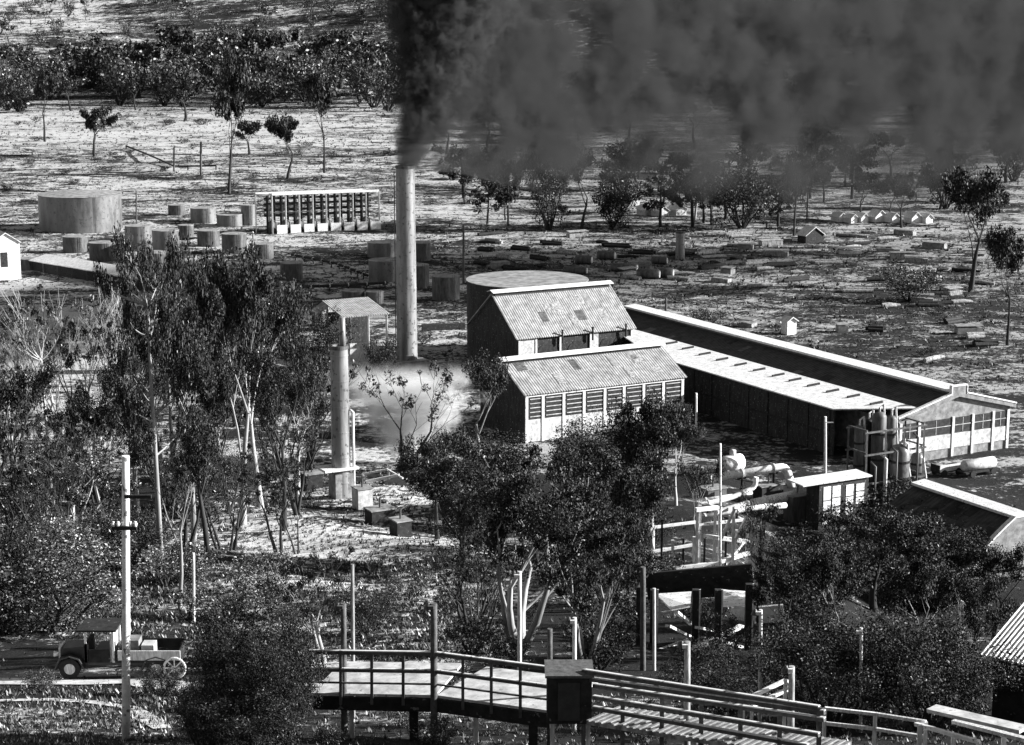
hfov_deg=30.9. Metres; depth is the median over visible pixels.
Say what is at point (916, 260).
timber stack
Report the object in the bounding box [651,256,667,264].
boiler drum
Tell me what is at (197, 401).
thin tree
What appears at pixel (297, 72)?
gum tree
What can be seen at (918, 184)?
gum tree
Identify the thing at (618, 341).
arched window
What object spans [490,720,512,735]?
shrub
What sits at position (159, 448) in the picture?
thin tree
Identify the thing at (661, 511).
shrub
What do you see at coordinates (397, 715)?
shrub
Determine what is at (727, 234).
log pile
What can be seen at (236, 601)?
shrub
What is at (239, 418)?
thin tree
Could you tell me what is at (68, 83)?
gum tree
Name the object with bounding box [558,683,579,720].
door
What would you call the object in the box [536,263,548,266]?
log pile
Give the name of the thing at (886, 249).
timber stack
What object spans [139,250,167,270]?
tank
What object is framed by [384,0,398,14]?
gum tree
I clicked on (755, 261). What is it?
log pile
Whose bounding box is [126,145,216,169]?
paddock fence
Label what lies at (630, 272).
timber stack
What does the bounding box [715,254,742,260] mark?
log pile
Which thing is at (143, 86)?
gum tree
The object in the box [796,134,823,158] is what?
gum tree
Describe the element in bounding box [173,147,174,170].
pole
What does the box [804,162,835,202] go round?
gum tree
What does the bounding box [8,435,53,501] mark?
thin tree
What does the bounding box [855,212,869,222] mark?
tent
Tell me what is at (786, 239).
timber stack
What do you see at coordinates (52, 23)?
gum tree
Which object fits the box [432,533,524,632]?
thin tree
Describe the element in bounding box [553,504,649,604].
thin tree
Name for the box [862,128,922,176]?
gum tree
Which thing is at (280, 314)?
gum tree
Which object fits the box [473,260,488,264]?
log pile
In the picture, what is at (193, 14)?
gum tree
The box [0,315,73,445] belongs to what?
gum tree
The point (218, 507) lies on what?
shrub
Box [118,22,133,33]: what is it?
gum tree
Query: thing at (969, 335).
log pile
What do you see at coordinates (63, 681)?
road
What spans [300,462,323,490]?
machine box
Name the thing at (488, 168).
gum tree
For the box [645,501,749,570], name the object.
pipe trestle
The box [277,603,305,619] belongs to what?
shrub
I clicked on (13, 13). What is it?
gum tree
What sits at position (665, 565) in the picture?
shrub
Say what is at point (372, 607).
bush
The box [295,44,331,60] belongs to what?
gum tree
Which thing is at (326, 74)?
gum tree
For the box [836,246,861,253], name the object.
timber stack
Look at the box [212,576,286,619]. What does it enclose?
shrub
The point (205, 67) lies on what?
gum tree
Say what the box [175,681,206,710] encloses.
shrub
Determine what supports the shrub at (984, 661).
on the ground at (854, 58)
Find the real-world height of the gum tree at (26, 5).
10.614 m
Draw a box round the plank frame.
[743,679,787,725]
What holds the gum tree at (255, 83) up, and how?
on the ground at (854, 58)
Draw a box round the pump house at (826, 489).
[787,469,871,529]
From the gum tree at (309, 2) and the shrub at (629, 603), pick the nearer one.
the shrub at (629, 603)
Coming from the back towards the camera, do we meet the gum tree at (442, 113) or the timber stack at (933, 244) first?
the gum tree at (442, 113)
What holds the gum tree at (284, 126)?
on the ground at (854, 58)
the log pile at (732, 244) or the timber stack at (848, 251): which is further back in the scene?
the log pile at (732, 244)
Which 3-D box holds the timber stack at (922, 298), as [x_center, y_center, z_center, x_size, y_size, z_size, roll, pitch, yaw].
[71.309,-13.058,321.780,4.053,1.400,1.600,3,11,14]
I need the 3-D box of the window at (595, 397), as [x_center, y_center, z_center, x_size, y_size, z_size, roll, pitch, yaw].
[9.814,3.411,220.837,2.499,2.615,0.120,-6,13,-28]
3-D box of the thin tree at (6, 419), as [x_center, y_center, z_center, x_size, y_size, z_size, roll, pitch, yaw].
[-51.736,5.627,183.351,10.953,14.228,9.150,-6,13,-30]
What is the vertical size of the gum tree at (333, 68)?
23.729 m
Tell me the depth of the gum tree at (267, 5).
1332.24 m
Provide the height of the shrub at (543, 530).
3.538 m
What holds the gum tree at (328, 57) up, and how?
on the ground at (854, 58)
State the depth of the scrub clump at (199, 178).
552.23 m
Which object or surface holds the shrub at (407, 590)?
on the ground at (854, 58)
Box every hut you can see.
[0,231,20,279]
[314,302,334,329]
[544,659,593,744]
[625,198,640,205]
[635,204,649,215]
[650,205,669,216]
[667,204,687,215]
[779,315,798,334]
[796,225,825,243]
[980,602,1023,723]
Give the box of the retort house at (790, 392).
[623,304,1016,460]
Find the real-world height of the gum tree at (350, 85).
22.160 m
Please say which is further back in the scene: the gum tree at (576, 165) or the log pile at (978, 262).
the gum tree at (576, 165)
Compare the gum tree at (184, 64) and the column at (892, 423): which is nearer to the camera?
the column at (892, 423)
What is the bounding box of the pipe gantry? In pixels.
[845,417,927,506]
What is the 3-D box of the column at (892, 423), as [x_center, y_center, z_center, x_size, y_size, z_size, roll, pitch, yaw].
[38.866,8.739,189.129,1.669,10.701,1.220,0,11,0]
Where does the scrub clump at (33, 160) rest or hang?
on the ground at (854, 58)
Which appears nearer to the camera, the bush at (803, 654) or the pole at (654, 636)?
the bush at (803, 654)
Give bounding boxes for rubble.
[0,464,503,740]
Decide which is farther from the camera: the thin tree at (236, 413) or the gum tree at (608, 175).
the gum tree at (608, 175)
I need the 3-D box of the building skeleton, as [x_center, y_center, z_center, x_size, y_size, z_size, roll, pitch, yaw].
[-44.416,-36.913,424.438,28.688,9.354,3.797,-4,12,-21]
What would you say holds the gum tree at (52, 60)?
on the ground at (854, 58)
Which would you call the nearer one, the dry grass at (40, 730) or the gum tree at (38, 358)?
the dry grass at (40, 730)
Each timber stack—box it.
[489,260,509,268]
[566,229,588,236]
[617,266,637,274]
[628,260,650,267]
[701,254,725,262]
[711,273,731,282]
[720,266,734,273]
[737,242,753,249]
[740,317,757,327]
[758,238,782,245]
[763,248,788,256]
[768,234,791,241]
[835,322,848,332]
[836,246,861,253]
[876,245,900,251]
[887,241,911,248]
[889,251,916,258]
[893,228,916,235]
[904,255,928,262]
[910,292,933,301]
[922,240,947,248]
[943,285,962,294]
[954,323,983,333]
[964,248,984,255]
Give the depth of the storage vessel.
199.67 m
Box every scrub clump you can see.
[1,184,15,189]
[23,158,36,163]
[29,116,41,121]
[29,135,42,140]
[68,179,80,184]
[89,157,101,161]
[113,155,127,160]
[134,174,152,180]
[158,120,175,124]
[176,138,189,143]
[181,155,195,160]
[188,118,214,124]
[192,175,204,179]
[202,160,217,164]
[226,182,241,187]
[298,141,314,145]
[312,176,323,180]
[320,167,335,170]
[326,151,341,157]
[333,114,347,117]
[368,177,384,181]
[383,150,398,155]
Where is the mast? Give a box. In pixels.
[719,443,720,565]
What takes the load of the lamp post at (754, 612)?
on the ground at (854, 58)
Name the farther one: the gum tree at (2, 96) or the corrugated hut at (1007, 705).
the gum tree at (2, 96)
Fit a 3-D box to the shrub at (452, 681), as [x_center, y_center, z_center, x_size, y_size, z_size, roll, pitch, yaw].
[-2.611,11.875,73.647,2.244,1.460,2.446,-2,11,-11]
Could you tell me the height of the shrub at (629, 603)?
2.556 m
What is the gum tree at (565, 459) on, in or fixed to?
on the ground at (854, 58)
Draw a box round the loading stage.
[635,563,783,651]
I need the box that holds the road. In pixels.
[0,678,194,690]
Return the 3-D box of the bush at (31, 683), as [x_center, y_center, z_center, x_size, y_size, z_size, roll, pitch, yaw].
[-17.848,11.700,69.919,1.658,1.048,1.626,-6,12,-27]
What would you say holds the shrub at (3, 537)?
on the ground at (854, 58)
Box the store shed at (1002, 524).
[875,479,1023,578]
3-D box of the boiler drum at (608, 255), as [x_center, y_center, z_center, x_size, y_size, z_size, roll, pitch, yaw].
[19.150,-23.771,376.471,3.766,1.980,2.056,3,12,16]
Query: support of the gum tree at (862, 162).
on the ground at (854, 58)
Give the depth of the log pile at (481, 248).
388.10 m
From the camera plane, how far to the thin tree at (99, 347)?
216.40 m
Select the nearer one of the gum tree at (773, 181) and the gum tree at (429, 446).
the gum tree at (429, 446)
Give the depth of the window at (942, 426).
209.13 m
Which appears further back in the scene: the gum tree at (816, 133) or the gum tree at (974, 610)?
the gum tree at (816, 133)
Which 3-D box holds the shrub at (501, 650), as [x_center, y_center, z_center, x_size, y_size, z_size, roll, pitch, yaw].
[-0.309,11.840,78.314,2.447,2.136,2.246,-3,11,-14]
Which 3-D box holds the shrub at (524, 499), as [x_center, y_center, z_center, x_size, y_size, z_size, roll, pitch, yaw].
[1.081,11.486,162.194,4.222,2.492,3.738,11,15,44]
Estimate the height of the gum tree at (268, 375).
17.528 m
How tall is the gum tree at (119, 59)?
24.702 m
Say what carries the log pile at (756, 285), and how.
on the ground at (854, 58)
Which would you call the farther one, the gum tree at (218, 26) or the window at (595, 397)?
the gum tree at (218, 26)
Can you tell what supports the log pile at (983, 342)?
on the ground at (854, 58)
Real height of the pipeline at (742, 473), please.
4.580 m
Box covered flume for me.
[28,254,163,292]
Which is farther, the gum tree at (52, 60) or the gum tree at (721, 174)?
the gum tree at (52, 60)
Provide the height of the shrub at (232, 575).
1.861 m
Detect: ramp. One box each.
[581,668,851,744]
[914,704,1023,744]
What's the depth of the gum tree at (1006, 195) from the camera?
434.46 m
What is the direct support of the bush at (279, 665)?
on the ground at (854, 58)
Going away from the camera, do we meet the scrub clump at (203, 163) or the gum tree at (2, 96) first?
the scrub clump at (203, 163)
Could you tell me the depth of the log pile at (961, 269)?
358.10 m
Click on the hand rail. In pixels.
(874, 728)
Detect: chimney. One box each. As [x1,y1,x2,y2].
[316,316,358,499]
[388,165,428,371]
[675,231,684,258]
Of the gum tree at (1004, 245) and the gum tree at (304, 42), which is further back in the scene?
the gum tree at (304, 42)
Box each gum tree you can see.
[0,14,10,33]
[0,21,16,41]
[0,44,25,66]
[0,57,16,103]
[0,67,37,111]
[0,73,21,110]
[0,279,159,445]
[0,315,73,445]
[0,357,58,520]
[3,42,33,69]
[4,7,15,20]
[6,435,141,538]
[8,84,30,111]
[11,51,63,95]
[14,318,70,486]
[18,0,33,11]
[19,57,68,99]
[25,9,41,24]
[33,28,49,44]
[33,72,61,141]
[34,0,46,7]
[37,10,52,22]
[42,29,130,88]
[44,15,64,34]
[45,58,79,98]
[56,76,89,110]
[59,0,75,16]
[63,393,126,497]
[64,58,83,84]
[70,47,94,77]
[72,363,164,513]
[78,306,161,398]
[79,104,121,155]
[80,0,93,12]
[90,53,141,97]
[92,43,140,81]
[92,220,212,567]
[98,57,142,105]
[99,56,144,98]
[104,44,167,96]
[104,57,134,96]
[109,69,153,109]
[117,405,223,608]
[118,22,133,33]
[122,38,171,73]
[130,284,225,541]
[134,46,167,81]
[135,59,153,89]
[135,230,195,492]
[139,58,182,106]
[152,58,166,65]
[154,23,203,58]
[154,57,203,105]
[156,320,287,483]
[157,76,192,120]
[159,0,171,10]
[163,50,219,95]
[165,39,199,59]
[169,48,183,60]
[172,0,187,15]
[172,55,203,97]
[174,330,237,559]
[179,1,194,18]
[180,34,241,89]
[181,55,222,94]
[183,240,271,524]
[185,7,200,24]
[196,48,252,84]
[198,27,247,66]
[201,72,221,99]
[202,49,270,103]
[205,40,259,55]
[207,276,315,508]
[208,32,264,51]
[210,21,227,33]
[210,43,253,193]
[213,68,252,98]
[218,29,255,55]
[218,289,276,423]
[230,119,261,154]
[231,24,246,35]
[240,70,265,94]
[241,26,304,80]
[241,46,295,102]
[241,322,326,530]
[245,74,282,106]
[246,71,283,106]
[247,17,266,31]
[249,26,290,74]
[253,0,261,10]
[253,14,266,25]
[253,542,356,666]
[260,7,277,26]
[261,3,277,17]
[263,111,298,178]
[272,364,330,493]
[277,53,329,101]
[279,304,359,384]
[286,51,333,63]
[290,47,339,97]
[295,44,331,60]
[295,63,350,99]
[296,33,351,73]
[299,64,336,107]
[300,0,314,13]
[301,69,332,172]
[302,8,317,29]
[307,27,357,87]
[320,59,341,90]
[323,5,335,19]
[324,0,335,8]
[335,39,399,93]
[341,62,375,98]
[344,45,396,92]
[345,52,405,107]
[348,0,374,14]
[348,71,368,104]
[349,36,375,52]
[350,358,479,465]
[353,40,401,60]
[354,8,364,21]
[357,30,374,36]
[362,21,377,32]
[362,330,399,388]
[366,63,411,110]
[371,17,383,38]
[373,1,399,21]
[376,79,399,111]
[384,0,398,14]
[385,0,407,17]
[393,424,475,538]
[396,428,517,565]
[416,91,447,126]
[426,103,459,153]
[431,144,497,198]
[433,74,484,117]
[453,441,618,654]
[456,100,507,152]
[458,171,475,203]
[461,348,510,448]
[462,187,509,223]
[463,153,498,185]
[474,157,512,193]
[476,441,619,562]
[488,157,523,225]
[496,185,523,219]
[497,105,540,143]
[518,138,574,230]
[523,147,550,189]
[525,506,658,661]
[544,68,588,126]
[545,158,560,182]
[546,403,652,510]
[557,205,572,224]
[562,142,595,228]
[575,387,687,556]
[591,182,637,227]
[594,139,650,171]
[594,149,638,184]
[594,175,646,212]
[598,167,632,205]
[601,89,650,138]
[609,444,675,609]
[619,136,664,187]
[630,158,649,178]
[636,174,683,226]
[642,152,696,205]
[649,151,670,176]
[661,84,734,148]
[663,400,708,505]
[665,168,724,226]
[675,452,726,535]
[683,162,718,222]
[687,178,718,222]
[688,167,726,224]
[699,158,749,218]
[724,150,755,185]
[725,80,771,121]
[727,177,767,214]
[736,140,783,175]
[736,483,790,622]
[740,120,770,170]
[748,552,824,664]
[754,175,780,199]
[760,183,800,225]
[767,207,779,225]
[771,187,798,220]
[772,68,817,117]
[781,150,813,235]
[785,156,824,195]
[792,141,829,181]
[794,124,831,162]
[795,140,820,218]
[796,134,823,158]
[798,161,829,198]
[801,540,857,661]
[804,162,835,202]
[825,140,882,198]
[826,133,879,179]
[837,148,868,185]
[839,504,951,612]
[851,171,880,211]
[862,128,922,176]
[867,171,917,211]
[874,174,915,227]
[875,551,961,679]
[885,509,999,634]
[915,68,965,126]
[915,178,923,202]
[917,170,941,209]
[918,151,981,209]
[922,144,953,171]
[938,591,972,668]
[940,153,963,170]
[940,165,1005,289]
[946,152,979,167]
[946,528,1023,639]
[953,568,1019,704]
[981,135,1023,182]
[981,183,1010,224]
[984,223,1023,345]
[986,130,1023,181]
[1009,162,1023,184]
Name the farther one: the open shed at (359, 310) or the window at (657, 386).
the open shed at (359, 310)
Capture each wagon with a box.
[930,463,960,476]
[957,456,999,477]
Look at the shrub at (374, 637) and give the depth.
88.50 m
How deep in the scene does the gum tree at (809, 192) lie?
493.19 m
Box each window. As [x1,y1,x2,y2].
[0,252,7,266]
[528,396,540,419]
[537,343,557,352]
[544,394,561,417]
[565,392,581,414]
[567,340,586,349]
[585,389,602,412]
[600,338,610,346]
[606,387,621,409]
[613,336,623,345]
[625,385,641,406]
[645,383,661,404]
[665,380,680,401]
[822,486,830,523]
[832,485,840,517]
[845,484,853,511]
[856,483,863,503]
[902,423,917,438]
[921,418,951,436]
[954,415,971,431]
[974,412,991,429]
[995,410,1006,426]
[1021,679,1023,706]
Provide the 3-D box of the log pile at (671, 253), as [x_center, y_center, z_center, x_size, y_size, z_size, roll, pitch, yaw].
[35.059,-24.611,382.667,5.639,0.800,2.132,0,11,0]
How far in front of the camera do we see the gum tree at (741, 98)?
833.91 m
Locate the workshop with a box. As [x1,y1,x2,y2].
[467,280,636,373]
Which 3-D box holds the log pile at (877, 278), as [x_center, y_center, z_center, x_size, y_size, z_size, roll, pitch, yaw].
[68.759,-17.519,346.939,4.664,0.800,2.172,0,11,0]
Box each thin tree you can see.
[0,281,43,409]
[0,360,51,471]
[0,409,74,530]
[0,412,17,479]
[0,418,98,555]
[0,462,49,537]
[1,368,18,378]
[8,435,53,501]
[28,489,64,562]
[30,304,127,452]
[34,400,121,517]
[49,389,128,506]
[63,394,109,510]
[76,335,137,390]
[93,311,145,435]
[113,383,213,501]
[118,338,196,464]
[145,426,182,511]
[161,429,274,550]
[164,445,235,550]
[169,361,187,411]
[195,388,242,453]
[206,331,282,426]
[209,436,247,511]
[218,244,294,384]
[220,332,364,482]
[226,452,302,552]
[234,377,305,479]
[257,405,321,514]
[264,464,315,553]
[428,530,524,637]
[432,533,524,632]
[438,486,494,566]
[531,482,616,599]
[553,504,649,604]
[565,431,619,524]
[586,550,615,631]
[591,472,657,571]
[601,550,654,621]
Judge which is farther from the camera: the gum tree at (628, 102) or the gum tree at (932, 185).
the gum tree at (628, 102)
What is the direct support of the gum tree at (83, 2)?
on the ground at (854, 58)
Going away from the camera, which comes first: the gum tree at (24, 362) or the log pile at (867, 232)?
the gum tree at (24, 362)
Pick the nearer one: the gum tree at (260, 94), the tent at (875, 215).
the tent at (875, 215)
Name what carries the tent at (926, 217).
on the ground at (854, 58)
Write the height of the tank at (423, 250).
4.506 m
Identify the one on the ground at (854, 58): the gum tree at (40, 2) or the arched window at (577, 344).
the gum tree at (40, 2)
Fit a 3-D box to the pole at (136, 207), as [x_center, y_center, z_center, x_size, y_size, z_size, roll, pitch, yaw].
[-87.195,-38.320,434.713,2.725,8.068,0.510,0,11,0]
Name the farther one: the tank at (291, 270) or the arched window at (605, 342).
the tank at (291, 270)
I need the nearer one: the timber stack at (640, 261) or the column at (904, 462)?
the column at (904, 462)
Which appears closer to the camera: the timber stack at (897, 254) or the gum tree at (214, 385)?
the gum tree at (214, 385)
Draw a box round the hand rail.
[822,706,927,744]
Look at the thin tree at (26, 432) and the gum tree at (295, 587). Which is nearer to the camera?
the gum tree at (295, 587)
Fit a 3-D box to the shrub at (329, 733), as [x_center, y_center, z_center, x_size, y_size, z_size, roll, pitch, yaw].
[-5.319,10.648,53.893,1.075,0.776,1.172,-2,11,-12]
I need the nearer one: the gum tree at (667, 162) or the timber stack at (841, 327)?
the timber stack at (841, 327)
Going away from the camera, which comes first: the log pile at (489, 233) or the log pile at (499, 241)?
the log pile at (499, 241)
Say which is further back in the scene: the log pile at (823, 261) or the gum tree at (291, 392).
the log pile at (823, 261)
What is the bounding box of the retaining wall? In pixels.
[421,323,464,331]
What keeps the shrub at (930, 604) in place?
on the ground at (854, 58)
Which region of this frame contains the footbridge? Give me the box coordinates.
[308,649,594,744]
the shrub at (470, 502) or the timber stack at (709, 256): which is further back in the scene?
the timber stack at (709, 256)
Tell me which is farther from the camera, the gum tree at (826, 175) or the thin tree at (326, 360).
the gum tree at (826, 175)
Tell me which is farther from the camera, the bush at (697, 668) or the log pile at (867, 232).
the log pile at (867, 232)
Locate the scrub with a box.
[0,0,1023,392]
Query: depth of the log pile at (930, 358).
267.37 m
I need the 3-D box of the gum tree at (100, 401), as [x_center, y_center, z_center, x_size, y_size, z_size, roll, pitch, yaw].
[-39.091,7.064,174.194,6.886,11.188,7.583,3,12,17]
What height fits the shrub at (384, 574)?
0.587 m
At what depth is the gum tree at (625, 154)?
495.55 m
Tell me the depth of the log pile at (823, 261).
368.40 m
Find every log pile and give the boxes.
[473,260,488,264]
[477,231,507,235]
[477,246,494,251]
[479,239,495,242]
[485,237,502,243]
[496,253,510,259]
[501,264,514,269]
[510,245,530,250]
[514,266,525,270]
[530,254,549,260]
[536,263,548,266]
[540,240,563,245]
[548,255,564,259]
[556,249,576,254]
[601,242,631,247]
[617,254,638,257]
[621,274,641,279]
[628,249,655,254]
[667,275,689,279]
[668,251,694,255]
[674,271,694,274]
[697,249,718,254]
[698,263,727,269]
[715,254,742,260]
[726,232,751,235]
[727,243,737,246]
[729,234,751,237]
[742,259,770,264]
[747,283,772,287]
[756,266,773,270]
[762,261,796,266]
[782,275,809,282]
[790,270,803,273]
[807,259,842,264]
[836,233,867,237]
[843,287,874,292]
[845,242,870,245]
[861,230,875,233]
[865,325,883,331]
[867,276,889,280]
[877,236,898,239]
[881,302,900,307]
[915,300,938,306]
[923,355,944,362]
[937,267,948,270]
[943,316,965,324]
[950,299,972,303]
[951,267,980,272]
[964,260,983,263]
[965,278,994,284]
[965,332,985,339]
[972,339,998,346]
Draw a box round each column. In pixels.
[853,416,867,472]
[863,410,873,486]
[869,404,888,509]
[886,406,897,498]
[887,438,911,501]
[910,445,926,487]
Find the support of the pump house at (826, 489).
on the ground at (854, 58)
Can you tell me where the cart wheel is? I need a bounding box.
[163,657,185,677]
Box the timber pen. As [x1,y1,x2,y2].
[362,468,416,492]
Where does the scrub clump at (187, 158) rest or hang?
on the ground at (854, 58)
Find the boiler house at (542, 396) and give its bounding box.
[480,341,686,442]
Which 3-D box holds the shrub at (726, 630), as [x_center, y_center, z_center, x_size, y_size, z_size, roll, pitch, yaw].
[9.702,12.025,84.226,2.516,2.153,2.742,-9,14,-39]
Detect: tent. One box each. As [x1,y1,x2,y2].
[829,211,844,221]
[842,213,858,222]
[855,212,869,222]
[867,208,885,221]
[883,212,899,222]
[902,211,921,222]
[919,212,934,222]
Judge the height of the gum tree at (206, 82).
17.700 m
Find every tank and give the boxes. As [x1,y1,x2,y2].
[20,257,35,270]
[37,190,122,233]
[62,234,88,252]
[88,240,115,261]
[124,224,151,251]
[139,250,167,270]
[152,228,179,253]
[168,204,184,215]
[178,224,193,239]
[182,261,197,276]
[190,206,215,223]
[197,229,219,246]
[216,213,241,226]
[221,232,246,253]
[241,204,254,225]
[250,242,273,258]
[280,261,302,280]
[312,310,314,325]
[341,288,364,298]
[366,290,383,303]
[367,240,395,257]
[368,257,394,281]
[416,240,430,261]
[416,263,428,288]
[432,273,459,300]
[466,270,588,357]
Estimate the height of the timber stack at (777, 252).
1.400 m
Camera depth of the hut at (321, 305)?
292.75 m
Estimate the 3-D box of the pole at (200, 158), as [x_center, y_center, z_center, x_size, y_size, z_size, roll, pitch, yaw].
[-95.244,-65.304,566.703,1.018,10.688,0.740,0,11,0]
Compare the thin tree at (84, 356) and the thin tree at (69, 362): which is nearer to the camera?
the thin tree at (69, 362)
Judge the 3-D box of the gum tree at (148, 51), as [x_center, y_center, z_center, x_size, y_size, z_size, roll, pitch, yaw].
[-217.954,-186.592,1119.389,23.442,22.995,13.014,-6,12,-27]
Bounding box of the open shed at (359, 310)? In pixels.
[322,297,388,385]
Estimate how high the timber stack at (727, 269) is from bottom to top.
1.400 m
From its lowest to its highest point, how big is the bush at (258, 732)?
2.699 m
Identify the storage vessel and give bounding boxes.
[717,449,745,471]
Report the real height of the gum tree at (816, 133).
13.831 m
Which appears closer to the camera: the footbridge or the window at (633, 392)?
the footbridge
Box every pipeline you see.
[128,231,254,252]
[174,277,291,291]
[291,253,368,278]
[303,281,387,290]
[690,502,786,536]
[692,491,752,502]
[700,463,794,501]
[702,476,758,503]
[750,489,799,504]
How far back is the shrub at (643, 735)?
54.88 m
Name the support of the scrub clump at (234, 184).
on the ground at (854, 58)
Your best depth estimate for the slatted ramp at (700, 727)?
48.64 m
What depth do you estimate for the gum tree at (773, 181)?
484.06 m
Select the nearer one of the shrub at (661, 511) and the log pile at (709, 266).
the shrub at (661, 511)
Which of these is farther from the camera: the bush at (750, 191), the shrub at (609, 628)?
the bush at (750, 191)
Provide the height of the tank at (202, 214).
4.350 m
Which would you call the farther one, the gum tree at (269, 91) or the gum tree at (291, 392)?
the gum tree at (269, 91)
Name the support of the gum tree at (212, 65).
on the ground at (854, 58)
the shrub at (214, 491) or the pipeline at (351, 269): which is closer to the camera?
the shrub at (214, 491)
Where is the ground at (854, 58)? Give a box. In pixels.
[0,0,1023,744]
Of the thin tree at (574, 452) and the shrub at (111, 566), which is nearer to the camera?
the shrub at (111, 566)
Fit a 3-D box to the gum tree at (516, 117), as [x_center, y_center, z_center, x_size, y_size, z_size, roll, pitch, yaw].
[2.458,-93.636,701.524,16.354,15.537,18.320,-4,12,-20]
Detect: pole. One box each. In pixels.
[111,455,151,739]
[136,192,136,223]
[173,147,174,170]
[192,553,194,622]
[200,142,201,174]
[351,564,354,717]
[462,225,464,283]
[547,628,551,744]
[640,566,645,670]
[652,588,655,670]
[695,393,696,428]
[824,416,833,473]
[856,627,873,732]
[898,682,902,724]
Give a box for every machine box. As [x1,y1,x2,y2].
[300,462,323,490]
[351,475,373,509]
[363,494,396,526]
[388,505,412,537]
[699,477,727,505]
[752,473,784,498]
[783,485,805,522]
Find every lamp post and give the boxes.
[333,602,346,738]
[423,602,437,742]
[510,571,521,669]
[564,617,576,732]
[677,640,689,744]
[751,609,762,721]
[781,665,794,726]
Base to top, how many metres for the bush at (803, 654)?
4.396 m
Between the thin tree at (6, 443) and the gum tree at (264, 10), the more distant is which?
the gum tree at (264, 10)
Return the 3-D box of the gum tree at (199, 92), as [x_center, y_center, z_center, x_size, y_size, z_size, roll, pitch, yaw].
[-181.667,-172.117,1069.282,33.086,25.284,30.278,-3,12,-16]
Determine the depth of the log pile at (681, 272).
353.62 m
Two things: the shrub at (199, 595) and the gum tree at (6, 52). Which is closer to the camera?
the shrub at (199, 595)
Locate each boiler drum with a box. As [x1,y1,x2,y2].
[563,266,587,274]
[575,255,592,264]
[597,250,615,259]
[610,263,637,271]
[636,268,660,278]
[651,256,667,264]
[658,267,673,277]
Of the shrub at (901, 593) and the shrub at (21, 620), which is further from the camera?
the shrub at (901, 593)
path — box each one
[0,698,170,728]
[305,654,504,685]
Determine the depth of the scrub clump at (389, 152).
639.42 m
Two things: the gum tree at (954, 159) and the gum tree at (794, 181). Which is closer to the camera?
the gum tree at (794, 181)
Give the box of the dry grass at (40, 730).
[0,500,1023,744]
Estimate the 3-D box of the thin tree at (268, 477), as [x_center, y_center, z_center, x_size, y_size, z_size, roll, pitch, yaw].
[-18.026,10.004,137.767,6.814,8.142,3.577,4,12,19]
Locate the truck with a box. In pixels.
[53,618,186,678]
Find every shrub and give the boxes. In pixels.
[0,482,10,500]
[0,493,62,526]
[0,526,25,547]
[0,609,41,627]
[6,516,39,549]
[14,488,50,513]
[24,444,71,477]
[47,582,101,621]
[82,500,137,537]
[87,514,117,533]
[97,552,119,569]
[109,591,145,617]
[118,535,170,568]
[130,543,148,568]
[140,544,179,586]
[141,454,189,491]
[143,538,176,558]
[145,470,196,507]
[160,539,227,580]
[165,490,183,506]
[170,580,212,620]
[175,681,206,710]
[182,492,238,526]
[185,566,211,581]
[188,455,252,496]
[201,729,234,744]
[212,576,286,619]
[213,593,252,615]
[217,558,248,586]
[229,544,297,586]
[242,574,271,595]
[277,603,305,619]
[281,730,302,743]
[311,724,347,744]
[368,631,384,641]
[381,579,403,593]
[382,569,394,576]
[384,711,423,728]
[388,576,403,584]
[401,587,413,594]
[404,563,432,582]
[406,579,429,596]
[407,713,465,744]
[417,335,431,343]
[419,649,472,684]
[429,492,473,525]
[429,584,473,614]
[430,508,519,550]
[441,611,506,654]
[443,479,498,529]
[451,469,507,504]
[453,558,487,583]
[475,625,533,669]
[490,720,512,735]
[518,491,545,511]
[522,513,586,550]
[525,596,545,621]
[538,728,556,739]
[543,534,628,588]
[551,557,611,607]
[555,605,639,661]
[558,619,634,669]
[596,587,661,630]
[623,550,686,588]
[630,732,658,741]
[640,504,672,525]
[655,659,690,682]
[677,597,730,631]
[677,703,711,716]
[697,612,752,655]
[740,666,786,690]
[754,578,840,629]
[754,592,829,633]
[809,293,824,298]
[810,496,864,538]
[810,610,875,661]
[815,628,847,661]
[819,688,858,713]
[832,487,924,554]
[834,517,924,584]
[844,526,888,563]
[850,630,892,665]
[854,559,926,606]
[857,346,871,352]
[868,474,911,508]
[880,555,974,608]
[904,309,922,316]
[905,573,981,614]
[911,628,945,663]
[916,348,930,355]
[923,345,938,351]
[935,305,946,313]
[948,569,983,610]
[958,648,990,678]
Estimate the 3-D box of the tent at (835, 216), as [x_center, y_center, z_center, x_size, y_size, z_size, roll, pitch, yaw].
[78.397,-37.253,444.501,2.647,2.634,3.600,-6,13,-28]
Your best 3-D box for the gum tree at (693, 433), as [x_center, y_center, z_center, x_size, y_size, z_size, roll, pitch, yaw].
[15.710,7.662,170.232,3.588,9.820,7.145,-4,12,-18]
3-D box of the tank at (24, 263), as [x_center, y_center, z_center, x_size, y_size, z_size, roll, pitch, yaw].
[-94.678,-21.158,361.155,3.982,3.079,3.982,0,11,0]
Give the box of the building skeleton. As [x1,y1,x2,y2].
[255,189,380,233]
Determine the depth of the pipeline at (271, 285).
333.60 m
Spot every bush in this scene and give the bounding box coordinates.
[0,511,164,640]
[0,515,57,637]
[16,665,62,691]
[92,507,184,569]
[137,659,190,695]
[157,660,248,744]
[179,668,324,744]
[180,565,327,744]
[223,608,330,744]
[326,584,411,637]
[438,427,548,499]
[593,511,680,561]
[661,634,787,717]
[685,306,731,325]
[704,162,789,228]
[729,601,929,732]
[760,519,883,627]
[825,605,1023,736]
[873,261,942,301]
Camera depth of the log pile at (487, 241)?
400.54 m
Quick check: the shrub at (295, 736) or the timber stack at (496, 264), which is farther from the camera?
the timber stack at (496, 264)

